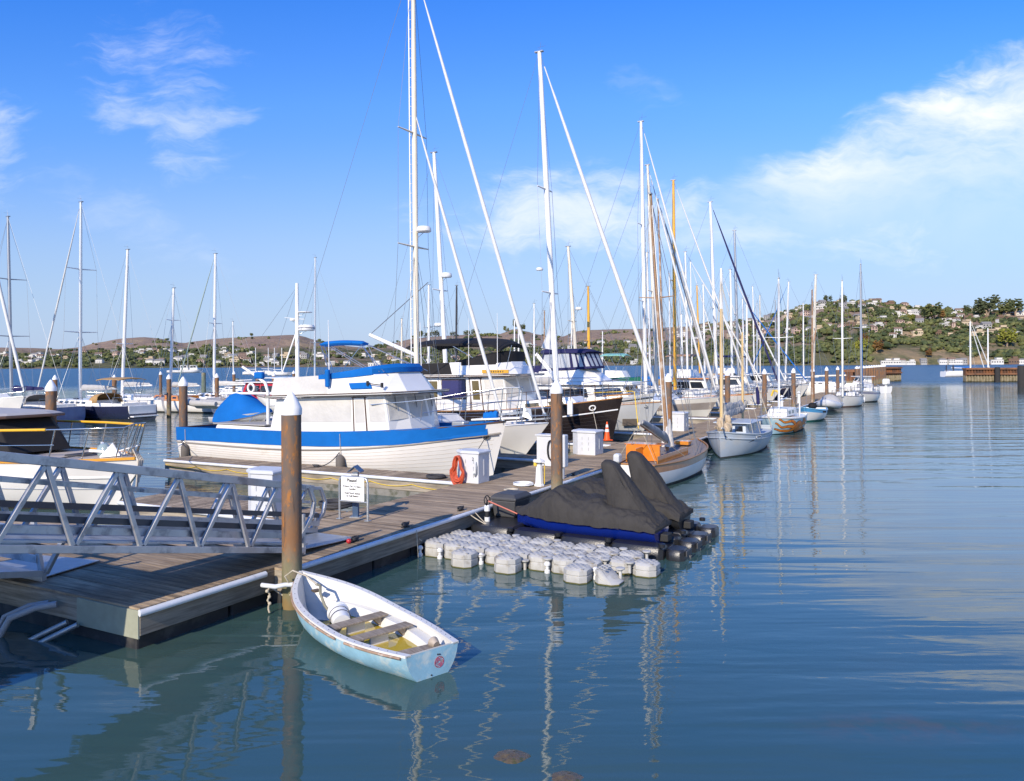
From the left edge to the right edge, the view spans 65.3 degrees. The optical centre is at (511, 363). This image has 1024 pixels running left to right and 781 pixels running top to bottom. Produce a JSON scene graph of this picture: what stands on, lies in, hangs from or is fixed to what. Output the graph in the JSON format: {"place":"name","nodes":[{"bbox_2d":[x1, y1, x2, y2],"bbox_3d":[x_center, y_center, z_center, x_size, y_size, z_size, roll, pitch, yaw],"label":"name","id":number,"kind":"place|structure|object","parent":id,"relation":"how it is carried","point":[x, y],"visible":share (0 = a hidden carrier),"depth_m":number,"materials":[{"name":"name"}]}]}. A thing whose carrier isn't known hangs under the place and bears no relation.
{"place":"outdoors","nodes":[
{"label":"outdoors","id":0,"kind":"place"},
{"bbox_2d":[0,364,1023,780],"bbox_3d":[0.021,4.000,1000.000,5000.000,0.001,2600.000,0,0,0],"label":"water","id":1,"kind":"structure","parent":0,"point":[840,598],"depth_m":10.93,"materials":[{"name":"blue liquid"}]},
{"bbox_2d":[0,283,25,407],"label":"sailboat","id":2,"kind":"object","parent":1,"relation":"on","point":[7,400],"visible":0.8,"depth_m":53.33,"materials":[{"name":"paint"}]},
{"bbox_2d":[0,213,85,422],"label":"sailboat","id":3,"kind":"object","parent":1,"relation":"on","point":[71,411],"visible":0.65,"depth_m":59.12,"materials":[{"name":"blue paint"}]},
{"bbox_2d":[45,380,56,422],"bbox_3d":[-15.110,3.554,26.200,0.352,6.050,0.352,0,0,31],"label":"dock pile","id":4,"kind":"object","parent":1,"relation":"in","point":[50,395],"visible":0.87,"depth_m":26.09,"materials":[{"name":"wood"}]},
{"bbox_2d":[0,408,145,509],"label":"motor yacht","id":5,"kind":"object","parent":1,"relation":"on","point":[31,431],"visible":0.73,"depth_m":22.08,"materials":[{"name":"white paint"}]},
{"bbox_2d":[34,198,158,420],"bbox_3d":[-32.719,-4.287,61.542,13.634,17.527,3.814,0,0,28],"label":"sailboat","id":6,"kind":"object","parent":1,"relation":"on","point":[107,406],"visible":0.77,"depth_m":60.47,"materials":[{"name":"blue paint"}]},
{"bbox_2d":[84,246,166,411],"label":"sailboat","id":7,"kind":"object","parent":1,"relation":"on","point":[159,401],"visible":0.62,"depth_m":71.53,"materials":[{"name":"white paint"}]},
{"bbox_2d":[0,521,308,649],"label":"floating dock","id":8,"kind":"object","parent":1,"relation":"on","point":[136,601],"visible":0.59,"depth_m":12.32,"materials":[{"name":"brown wood"}]},
{"bbox_2d":[0,522,99,580],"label":"boarding ramp","id":9,"kind":"structure","parent":8,"relation":"on","point":[38,567],"depth_m":12.75,"materials":[{"name":"metal"}]},
{"bbox_2d":[166,374,170,416],"bbox_3d":[-26.625,3.740,62.000,0.368,5.800,0.368,0,0,-14],"label":"dock pile","id":10,"kind":"object","parent":1,"relation":"in","point":[168,382],"visible":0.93,"depth_m":61.86,"materials":[{"name":"wood"}]},
{"bbox_2d":[132,284,224,412],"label":"sailboat","id":11,"kind":"object","parent":1,"relation":"on","point":[175,403],"visible":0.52,"depth_m":69.03,"materials":[{"name":"white paint"}]},
{"bbox_2d":[178,377,187,456],"bbox_3d":[-13.035,3.543,31.700,0.352,6.050,0.352,0,0,-24],"label":"dock pile","id":12,"kind":"object","parent":1,"relation":"in","point":[183,400],"visible":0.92,"depth_m":31.57,"materials":[{"name":"wood"}]},
{"bbox_2d":[174,250,256,396],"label":"sailboat","id":13,"kind":"object","parent":1,"relation":"on","point":[224,383],"visible":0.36,"depth_m":73.83,"materials":[{"name":"white paint"}]},
{"bbox_2d":[209,319,251,391],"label":"sailboat","id":14,"kind":"object","parent":1,"relation":"on","point":[238,388],"visible":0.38,"depth_m":94.95,"materials":[{"name":"white paint"}]},
{"bbox_2d":[117,494,345,520],"bbox_3d":[-6.871,3.930,19.264,6.100,0.993,1.537,0,0,28],"label":"finger dock","id":15,"kind":"object","parent":1,"relation":"on","point":[177,501],"visible":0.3,"depth_m":19.54,"materials":[{"name":"beige wood"}]},
{"bbox_2d":[246,466,281,516],"bbox_3d":[-5.603,2.912,18.256,0.902,1.035,0.770,0,0,20],"label":"dock box","id":16,"kind":"object","parent":15,"relation":"on","point":[267,472],"visible":0.52,"depth_m":17.95,"materials":[{"name":"white paint"}]},
{"bbox_2d":[318,498,351,509],"bbox_3d":[-4.157,3.333,18.926,0.861,0.171,0.834,0,0,0],"label":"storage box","id":17,"kind":"object","parent":15,"relation":"on","point":[332,504],"visible":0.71,"depth_m":18.65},
{"bbox_2d":[219,377,288,398],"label":"cabin boat","id":18,"kind":"object","parent":1,"relation":"on","point":[250,386],"visible":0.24,"depth_m":68.65,"materials":[{"name":"paint"}]},
{"bbox_2d":[255,283,314,411],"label":"cabin cruiser","id":19,"kind":"object","parent":1,"relation":"on","point":[298,327],"visible":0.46,"depth_m":65.88,"materials":[{"name":"paint"}]},
{"bbox_2d":[280,392,301,609],"bbox_3d":[-3.624,3.494,13.163,0.352,6.050,0.352,0,0,-21],"label":"dock pile","id":20,"kind":"object","parent":1,"relation":"in","point":[291,457],"visible":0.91,"depth_m":13.02,"materials":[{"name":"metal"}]},
{"bbox_2d":[163,456,452,496],"bbox_3d":[-6.754,3.929,26.420,12.700,0.993,1.237,0,0,28],"label":"finger dock","id":21,"kind":"object","parent":1,"relation":"on","point":[385,477],"visible":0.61,"depth_m":25.39,"materials":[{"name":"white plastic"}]},
{"bbox_2d":[285,257,353,375],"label":"sailboat","id":22,"kind":"object","parent":1,"relation":"on","point":[314,342],"visible":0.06,"depth_m":87.87,"materials":[{"name":"white paint"}]},
{"bbox_2d":[176,320,532,475],"bbox_3d":[-5.885,1.448,29.132,14.692,5.934,4.436,0,0,28],"label":"trawler yacht","id":23,"kind":"object","parent":1,"relation":"on","point":[380,417],"visible":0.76,"depth_m":27.23,"materials":[{"name":"white paint"}]},
{"bbox_2d":[208,391,272,424],"bbox_3d":[-10.785,1.792,31.864,3.050,1.372,1.418,0,0,28],"label":"deck dinghy","id":24,"kind":"object","parent":23,"relation":"on","point":[238,407],"visible":0.85,"depth_m":31.26,"materials":[{"name":"blue fabric"}]},
{"bbox_2d":[290,570,458,681],"bbox_3d":[-2.217,3.740,11.556,1.390,0.803,3.642,0,0,-42],"label":"rowing dinghy","id":25,"kind":"object","parent":1,"relation":"on","point":[380,633],"visible":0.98,"depth_m":11.24,"materials":[{"name":"blue paint"}]},
{"bbox_2d":[327,602,350,627],"bbox_3d":[-2.571,3.777,11.929,0.330,0.359,0.418,0,0,-22],"label":"bucket","id":26,"kind":"object","parent":25,"relation":"in","point":[337,612],"visible":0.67,"depth_m":11.86,"materials":[{"name":"white plastic"}]},
{"bbox_2d":[270,0,550,453],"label":"sailboat","id":27,"kind":"object","parent":1,"relation":"on","point":[519,437],"visible":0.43,"depth_m":34.34,"materials":[{"name":"white paint"}]},
{"bbox_2d":[393,280,457,362],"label":"sailboat","id":28,"kind":"object","parent":1,"relation":"on","point":[428,331],"visible":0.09,"depth_m":77.88,"materials":[{"name":"white paint"}]},
{"bbox_2d":[376,148,498,362],"bbox_3d":[-5.521,-5.828,58.428,14.386,20.323,4.104,0,0,28],"label":"sailboat","id":29,"kind":"object","parent":1,"relation":"on","point":[442,275],"visible":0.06,"depth_m":58.13,"materials":[{"name":"white paint"}]},
{"bbox_2d":[494,749,530,763],"bbox_3d":[-0.007,4.061,8.129,0.504,0.200,0.358,0,0,0],"label":"rock","id":30,"kind":"object","parent":1,"relation":"in","point":[511,756],"visible":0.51,"depth_m":8.09,"materials":[{"name":"brown stone"}]},
{"bbox_2d":[494,453,536,472],"bbox_3d":[-3.972,3.914,31.566,12.700,0.993,1.237,0,0,28],"label":"finger dock","id":31,"kind":"object","parent":1,"relation":"on","point":[505,462],"visible":0.08,"depth_m":28.90,"materials":[{"name":"white wood"}]},
{"bbox_2d":[203,392,835,602],"bbox_3d":[15.397,3.813,51.268,2.538,0.993,85.050,0,0,28],"label":"floating dock","id":32,"kind":"object","parent":1,"relation":"on","point":[385,538],"visible":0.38,"depth_m":17.92,"materials":[{"name":"brown wood"}]},
{"bbox_2d":[0,451,350,554],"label":"gangway","id":33,"kind":"object","parent":32,"relation":"on","point":[158,532],"visible":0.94,"depth_m":11.63,"materials":[{"name":"metal"}]},
{"bbox_2d":[336,476,371,521],"bbox_3d":[-3.463,2.941,17.451,0.852,0.955,0.120,0,0,24],"label":"notice sign","id":34,"kind":"object","parent":32,"relation":"on","point":[350,488],"visible":1,"depth_m":17.41,"materials":[{"name":"metal"}]},
{"bbox_2d":[347,465,363,517],"bbox_3d":[-3.479,2.843,17.790,0.300,1.150,0.280,0,0,7],"label":"call station","id":35,"kind":"object","parent":32,"relation":"on","point":[355,510],"visible":0.69,"depth_m":17.74,"materials":[{"name":"blue paint"}]},
{"bbox_2d":[456,448,490,483],"bbox_3d":[-1.165,2.944,22.995,0.880,0.925,0.723,0,0,28],"label":"dock box","id":36,"kind":"object","parent":32,"relation":"on","point":[475,463],"visible":0.98,"depth_m":22.72,"materials":[{"name":"white paint"}]},
{"bbox_2d":[449,455,464,484],"bbox_3d":[-1.543,3.057,22.714,0.504,0.889,0.170,0,0,28],"label":"hose coil","id":37,"kind":"object","parent":36,"relation":"hanging from","point":[454,478],"visible":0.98,"depth_m":22.70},
{"bbox_2d":[533,458,544,486],"bbox_3d":[0.756,3.011,22.173,0.314,0.770,0.314,0,0,-39],"label":"power pedestal","id":38,"kind":"object","parent":32,"relation":"on","point":[538,463],"visible":1,"depth_m":22.09,"materials":[{"name":"white plastic"}]},
{"bbox_2d":[535,433,550,465],"bbox_3d":[1.197,2.871,26.524,0.780,1.045,0.566,0,0,28],"label":"cord rack","id":39,"kind":"object","parent":32,"relation":"on","point":[544,446],"visible":0.65,"depth_m":26.41,"materials":[{"name":"white paint"}]},
{"bbox_2d":[563,434,567,478],"bbox_3d":[1.454,2.745,23.529,0.340,1.295,0.270,0,0,28],"label":"power cabinet","id":40,"kind":"object","parent":32,"relation":"on","point":[565,450],"visible":0.51,"depth_m":23.39,"materials":[{"name":"white paint"}]},
{"bbox_2d":[571,429,604,455],"bbox_3d":[2.802,2.933,29.912,1.100,0.905,0.880,0,0,28],"label":"dock box","id":41,"kind":"object","parent":32,"relation":"on","point":[587,441],"visible":1,"depth_m":29.56,"materials":[{"name":"white paint"}]},
{"bbox_2d":[663,411,688,430],"bbox_3d":[8.183,2.890,40.076,1.265,0.935,0.880,0,0,28],"label":"dock box","id":42,"kind":"object","parent":32,"relation":"on","point":[679,420],"visible":0.56,"depth_m":39.63,"materials":[{"name":"white paint"}]},
{"bbox_2d":[406,318,638,441],"bbox_3d":[-0.962,0.993,39.956,15.504,6.775,4.763,0,0,28],"label":"trawler yacht","id":43,"kind":"object","parent":1,"relation":"on","point":[510,368],"visible":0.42,"depth_m":38.31,"materials":[{"name":"black paint"}]},
{"bbox_2d":[509,301,544,365],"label":"sailboat","id":44,"kind":"object","parent":1,"relation":"on","point":[534,344],"visible":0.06,"depth_m":91.92,"materials":[{"name":"white paint"}]},
{"bbox_2d":[418,529,660,586],"bbox_3d":[0.477,3.910,15.981,4.952,0.454,2.040,0,0,28],"label":"cube float","id":45,"kind":"object","parent":1,"relation":"on","point":[571,562],"visible":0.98,"depth_m":15.61,"materials":[{"name":"grey plastic"}]},
{"bbox_2d":[446,44,661,430],"bbox_3d":[1.396,-6.961,45.309,14.895,22.405,4.144,0,0,28],"label":"sailboat","id":46,"kind":"object","parent":1,"relation":"on","point":[627,418],"visible":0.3,"depth_m":44.64,"materials":[{"name":"paint"}]},
{"bbox_2d":[550,380,562,489],"bbox_3d":[1.233,3.469,21.894,0.352,6.050,0.352,0,0,38],"label":"dock pile","id":47,"kind":"object","parent":1,"relation":"in","point":[556,390],"visible":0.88,"depth_m":21.76,"materials":[{"name":"wood"}]},
{"bbox_2d":[551,771,583,780],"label":"rock","id":48,"kind":"object","parent":1,"relation":"in","point":[564,776],"visible":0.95,"depth_m":7.69,"materials":[{"name":"brown stone"}]},
{"bbox_2d":[527,440,620,455],"bbox_3d":[-1.190,3.900,36.712,12.700,0.993,1.237,0,0,28],"label":"finger dock","id":49,"kind":"object","parent":1,"relation":"on","point":[532,450],"visible":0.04,"depth_m":34.17,"materials":[{"name":"white wood"}]},
{"bbox_2d":[527,242,628,375],"bbox_3d":[4.497,-2.698,62.346,11.841,13.958,3.379,0,0,28],"label":"sailboat","id":50,"kind":"object","parent":1,"relation":"on","point":[572,305],"visible":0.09,"depth_m":62.13,"materials":[{"name":"white paint"}]},
{"bbox_2d":[471,516,718,561],"bbox_3d":[1.975,3.890,18.442,5.005,0.500,3.210,0,0,28],"label":"watercraft dock","id":51,"kind":"object","parent":1,"relation":"on","point":[682,545],"visible":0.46,"depth_m":17.24,"materials":[{"name":"black plastic"}]},
{"bbox_2d":[490,490,531,517],"bbox_3d":[-0.020,3.395,19.388,0.700,0.550,0.860,0,0,28],"label":"storage box","id":52,"kind":"object","parent":51,"relation":"on","point":[510,499],"visible":0.91,"depth_m":19.09,"materials":[{"name":"black plastic"}]},
{"bbox_2d":[515,459,671,542],"bbox_3d":[1.715,2.981,17.713,3.670,1.740,1.291,0,0,28],"label":"watercraft","id":53,"kind":"object","parent":51,"relation":"on","point":[624,509],"visible":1,"depth_m":17.15,"materials":[{"name":"black fabric"}]},
{"bbox_2d":[573,451,693,529],"bbox_3d":[2.486,2.957,19.035,3.670,1.780,1.298,0,0,28],"label":"watercraft","id":54,"kind":"object","parent":51,"relation":"on","point":[649,482],"visible":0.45,"depth_m":18.42,"materials":[{"name":"grey fabric"}]},
{"bbox_2d":[532,348,658,402],"bbox_3d":[3.253,1.678,51.036,12.717,5.230,4.488,0,0,28],"label":"motor cruiser","id":55,"kind":"object","parent":1,"relation":"on","point":[584,364],"visible":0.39,"depth_m":49.12,"materials":[{"name":"paint"}]},
{"bbox_2d":[557,282,641,392],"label":"sailboat","id":56,"kind":"object","parent":1,"relation":"on","point":[588,340],"visible":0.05,"depth_m":63.92,"materials":[{"name":"white paint"}]},
{"bbox_2d":[612,430,652,441],"bbox_3d":[1.593,3.885,41.858,12.700,0.993,1.237,0,0,28],"label":"finger dock","id":57,"kind":"object","parent":1,"relation":"on","point":[622,435],"visible":0.11,"depth_m":39.13,"materials":[{"name":"white wood"}]},
{"bbox_2d":[600,353,680,396],"bbox_3d":[9.379,1.687,64.891,9.116,5.018,2.870,0,0,28],"label":"cabin cruiser","id":58,"kind":"object","parent":1,"relation":"on","point":[615,373],"visible":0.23,"depth_m":64.73,"materials":[{"name":"paint"}]},
{"bbox_2d":[603,249,677,388],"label":"sailboat","id":59,"kind":"object","parent":1,"relation":"on","point":[649,332],"visible":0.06,"depth_m":92.01,"materials":[{"name":"white paint"}]},
{"bbox_2d":[574,117,719,416],"bbox_3d":[7.947,-6.417,55.069,12.859,21.281,3.644,0,0,28],"label":"sailboat","id":60,"kind":"object","parent":1,"relation":"on","point":[699,406],"visible":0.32,"depth_m":53.88,"materials":[{"name":"paint"}]},
{"bbox_2d":[581,159,712,396],"bbox_3d":[8.738,-5.325,58.396,11.841,19.128,3.444,0,0,28],"label":"sailboat","id":61,"kind":"object","parent":1,"relation":"on","point":[653,304],"visible":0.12,"depth_m":57.43,"materials":[{"name":"white paint"}]},
{"bbox_2d":[600,194,718,397],"bbox_3d":[10.327,-4.444,61.632,11.332,17.358,3.344,0,0,28],"label":"sailboat","id":62,"kind":"object","parent":1,"relation":"on","point":[686,296],"visible":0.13,"depth_m":60.77,"materials":[{"name":"white paint"}]},
{"bbox_2d":[613,179,708,485],"bbox_3d":[5.498,-1.080,28.180,2.030,10.855,7.462,0,0,28],"label":"wooden sailboat","id":63,"kind":"object","parent":1,"relation":"on","point":[669,459],"visible":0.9,"depth_m":28.06,"materials":[{"name":"white paint"}]},
{"bbox_2d":[628,272,702,373],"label":"sailboat","id":64,"kind":"object","parent":1,"relation":"on","point":[670,340],"visible":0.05,"depth_m":95.94,"materials":[{"name":"white paint"}]},
{"bbox_2d":[665,373,671,424],"bbox_3d":[6.759,3.440,34.500,0.352,6.050,0.352,0,0,-44],"label":"dock pile","id":65,"kind":"object","parent":1,"relation":"in","point":[668,380],"visible":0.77,"depth_m":34.35,"materials":[{"name":"wood"}]},
{"bbox_2d":[610,176,754,406],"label":"sailboat","id":66,"kind":"object","parent":1,"relation":"on","point":[732,397],"visible":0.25,"depth_m":65.14,"materials":[{"name":"white paint"}]},
{"bbox_2d":[650,415,719,423],"bbox_3d":[7.157,3.856,52.151,12.700,0.993,1.237,0,0,28],"label":"finger dock","id":67,"kind":"object","parent":1,"relation":"on","point":[694,419],"visible":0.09,"depth_m":49.36,"materials":[{"name":"white wood"}]},
{"bbox_2d":[657,261,719,368],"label":"sailboat","id":68,"kind":"object","parent":1,"relation":"on","point":[692,347],"visible":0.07,"depth_m":111.94,"materials":[{"name":"white paint"}]},
{"bbox_2d":[676,283,718,372],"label":"sailboat","id":69,"kind":"object","parent":1,"relation":"on","point":[699,348],"visible":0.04,"depth_m":98.03,"materials":[{"name":"white paint"}]},
{"bbox_2d":[678,284,725,372],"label":"sailboat","id":70,"kind":"object","parent":1,"relation":"on","point":[702,288],"visible":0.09,"depth_m":99.96,"materials":[{"name":"white paint"}]},
{"bbox_2d":[665,354,755,392],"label":"cabin cruiser","id":71,"kind":"object","parent":1,"relation":"on","point":[695,372],"visible":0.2,"depth_m":72.99,"materials":[{"name":"paint"}]},
{"bbox_2d":[639,198,782,399],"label":"sailboat","id":72,"kind":"object","parent":1,"relation":"on","point":[714,331],"visible":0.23,"depth_m":75.31,"materials":[{"name":"white paint"}]},
{"bbox_2d":[659,250,768,403],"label":"sailboat","id":73,"kind":"object","parent":1,"relation":"on","point":[687,337],"visible":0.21,"depth_m":70.77,"materials":[{"name":"white paint"}]},
{"bbox_2d":[672,378,761,403],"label":"cabin cruiser","id":74,"kind":"object","parent":1,"relation":"on","point":[696,383],"visible":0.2,"depth_m":66.53,"materials":[{"name":"paint"}]},
{"bbox_2d":[725,370,729,402],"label":"dock pile","id":75,"kind":"object","parent":1,"relation":"in","point":[727,386],"visible":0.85,"depth_m":49.86,"materials":[{"name":"wood"}]},
{"bbox_2d":[665,266,790,395],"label":"sailboat","id":76,"kind":"object","parent":1,"relation":"on","point":[731,324],"visible":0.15,"depth_m":80.49,"materials":[{"name":"white paint"}]},
{"bbox_2d":[706,268,772,458],"bbox_3d":[10.123,0.008,35.912,2.440,8.434,7.879,0,0,28],"label":"grey ketch","id":77,"kind":"object","parent":1,"relation":"on","point":[741,433],"visible":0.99,"depth_m":34.97,"materials":[{"name":"blue paint"}]},
{"bbox_2d":[688,227,799,397],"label":"sailboat","id":78,"kind":"object","parent":1,"relation":"on","point":[786,394],"visible":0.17,"depth_m":85.95,"materials":[{"name":"white paint"}]},
{"bbox_2d":[714,376,786,400],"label":"cabin cruiser","id":79,"kind":"object","parent":1,"relation":"on","point":[738,382],"visible":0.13,"depth_m":75.67,"materials":[{"name":"white paint"}]},
{"bbox_2d":[713,355,797,385],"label":"cabin cruiser","id":80,"kind":"object","parent":1,"relation":"on","point":[725,369],"visible":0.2,"depth_m":87.17,"materials":[{"name":"paint"}]},
{"bbox_2d":[714,294,809,397],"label":"sailboat","id":81,"kind":"object","parent":1,"relation":"on","point":[802,388],"visible":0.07,"depth_m":89.89,"materials":[{"name":"white paint"}]},
{"bbox_2d":[762,369,766,411],"bbox_3d":[17.392,3.384,55.000,0.352,6.050,0.352,0,0,-4],"label":"dock pile","id":82,"kind":"object","parent":1,"relation":"in","point":[764,383],"visible":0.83,"depth_m":54.87,"materials":[{"name":"wood"}]},
{"bbox_2d":[746,373,809,394],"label":"cabin cruiser","id":83,"kind":"object","parent":1,"relation":"on","point":[752,377],"visible":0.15,"depth_m":93.49,"materials":[{"name":"paint"}]},
{"bbox_2d":[756,272,807,434],"bbox_3d":[15.413,-0.636,46.671,3.042,9.573,6.624,0,0,28],"label":"painted sloop","id":84,"kind":"object","parent":1,"relation":"on","point":[784,420],"visible":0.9,"depth_m":45.48,"materials":[{"name":"white paint"}]},
{"bbox_2d":[791,368,795,406],"bbox_3d":[21.156,3.364,60.000,0.352,6.050,0.352,0,0,-36],"label":"dock pile","id":85,"kind":"object","parent":1,"relation":"in","point":[793,381],"visible":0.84,"depth_m":59.88,"materials":[{"name":"wood"}]},
{"bbox_2d":[749,279,841,395],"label":"sailboat","id":86,"kind":"object","parent":1,"relation":"on","point":[818,388],"visible":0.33,"depth_m":94.16,"materials":[{"name":"white paint"}]},
{"bbox_2d":[772,301,832,383],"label":"sailboat","id":87,"kind":"object","parent":1,"relation":"on","point":[803,352],"visible":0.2,"depth_m":117.91,"materials":[{"name":"white paint"}]},
{"bbox_2d":[796,285,827,421],"bbox_3d":[20.595,-0.806,55.184,2.080,9.804,5.609,0,0,28],"label":"daysailer","id":88,"kind":"object","parent":1,"relation":"on","point":[814,411],"visible":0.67,"depth_m":55.56,"materials":[{"name":"blue paint"}]},
{"bbox_2d":[775,272,866,391],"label":"sailboat","id":89,"kind":"object","parent":1,"relation":"on","point":[847,385],"visible":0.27,"depth_m":104.68,"materials":[{"name":"white paint"}]},
{"bbox_2d":[817,394,843,410],"bbox_3d":[25.930,3.226,65.328,1.900,1.397,4.602,0,0,28],"label":"inflatable tender","id":90,"kind":"object","parent":1,"relation":"on","point":[831,402],"visible":0.89,"depth_m":64.15,"materials":[{"name":"white rubber"}]},
{"bbox_2d":[833,280,864,406],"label":"sailboat","id":91,"kind":"object","parent":1,"relation":"on","point":[847,398],"visible":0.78,"depth_m":69.95,"materials":[{"name":"white paint"}]},
{"bbox_2d":[850,259,879,401],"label":"sailboat","id":92,"kind":"object","parent":1,"relation":"on","point":[870,392],"visible":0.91,"depth_m":77.89,"materials":[{"name":"white paint"}]},
{"bbox_2d":[851,376,891,392],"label":"outboard boat","id":93,"kind":"object","parent":1,"relation":"on","point":[886,388],"visible":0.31,"depth_m":101.20,"materials":[{"name":"paint"}]},
{"bbox_2d":[886,367,901,381],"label":"breakwater","id":94,"kind":"object","parent":1,"relation":"in","point":[893,373],"visible":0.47,"depth_m":159.83,"materials":[{"name":"brown wood"}]},
{"bbox_2d":[940,319,989,376],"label":"sailboat","id":95,"kind":"object","parent":1,"relation":"on","point":[945,373],"visible":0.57,"depth_m":204.91,"materials":[{"name":"white paint"}]},
{"bbox_2d":[962,368,1016,381],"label":"breakwater","id":96,"kind":"object","parent":1,"relation":"in","point":[984,374],"visible":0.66,"depth_m":150.00,"materials":[{"name":"brown wood"}]},
{"bbox_2d":[1017,365,1023,387],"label":"timber pile","id":97,"kind":"object","parent":1,"relation":"in","point":[1020,376],"visible":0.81,"depth_m":119.63,"materials":[{"name":"grey wood"}]},
{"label":"dock","id":98,"kind":"object","parent":1,"relation":"on","visible":0},
{"bbox_2d":[188,397,222,408],"bbox_3d":[-24.820,3.149,64.051,3.870,0.983,1.699,0,0,23],"label":"inflatable tender","id":99,"kind":"object","parent":98,"relation":"on","point":[198,403],"visible":0.73,"depth_m":63.42,"materials":[{"name":"white rubber"}]},
{"bbox_2d":[0,304,1023,368],"bbox_3d":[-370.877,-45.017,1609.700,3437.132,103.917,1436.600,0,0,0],"label":"hills","id":100,"kind":"structure","parent":0,"point":[905,351],"depth_m":1295.53,"materials":[{"name":"green plant"}]},
{"bbox_2d":[0,299,1023,367],"bbox_3d":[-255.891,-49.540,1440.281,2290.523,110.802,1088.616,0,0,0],"label":"woodland","id":101,"kind":"object","parent":100,"relation":"on","point":[825,346],"visible":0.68,"depth_m":1161.02,"materials":[{"name":"green plant"}]},
{"bbox_2d":[922,302,942,318],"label":"hillside tree","id":102,"kind":"object","parent":100,"relation":"on","point":[935,309],"visible":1,"depth_m":1098.36,"materials":[{"name":"green plant"}]},
{"bbox_2d":[974,294,1000,315],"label":"hillside tree","id":103,"kind":"object","parent":100,"relation":"on","point":[982,307],"visible":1,"depth_m":1252.24,"materials":[{"name":"green plant"}]},
{"bbox_2d":[996,328,1017,346],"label":"hillside tree","id":104,"kind":"object","parent":100,"relation":"on","point":[1008,336],"visible":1,"depth_m":965.42,"materials":[{"name":"green plant"}]},
{"bbox_2d":[0,0,1023,348],"label":"sky","id":105,"kind":"structure","parent":0,"point":[888,135],"materials":[{"name":"blue"}]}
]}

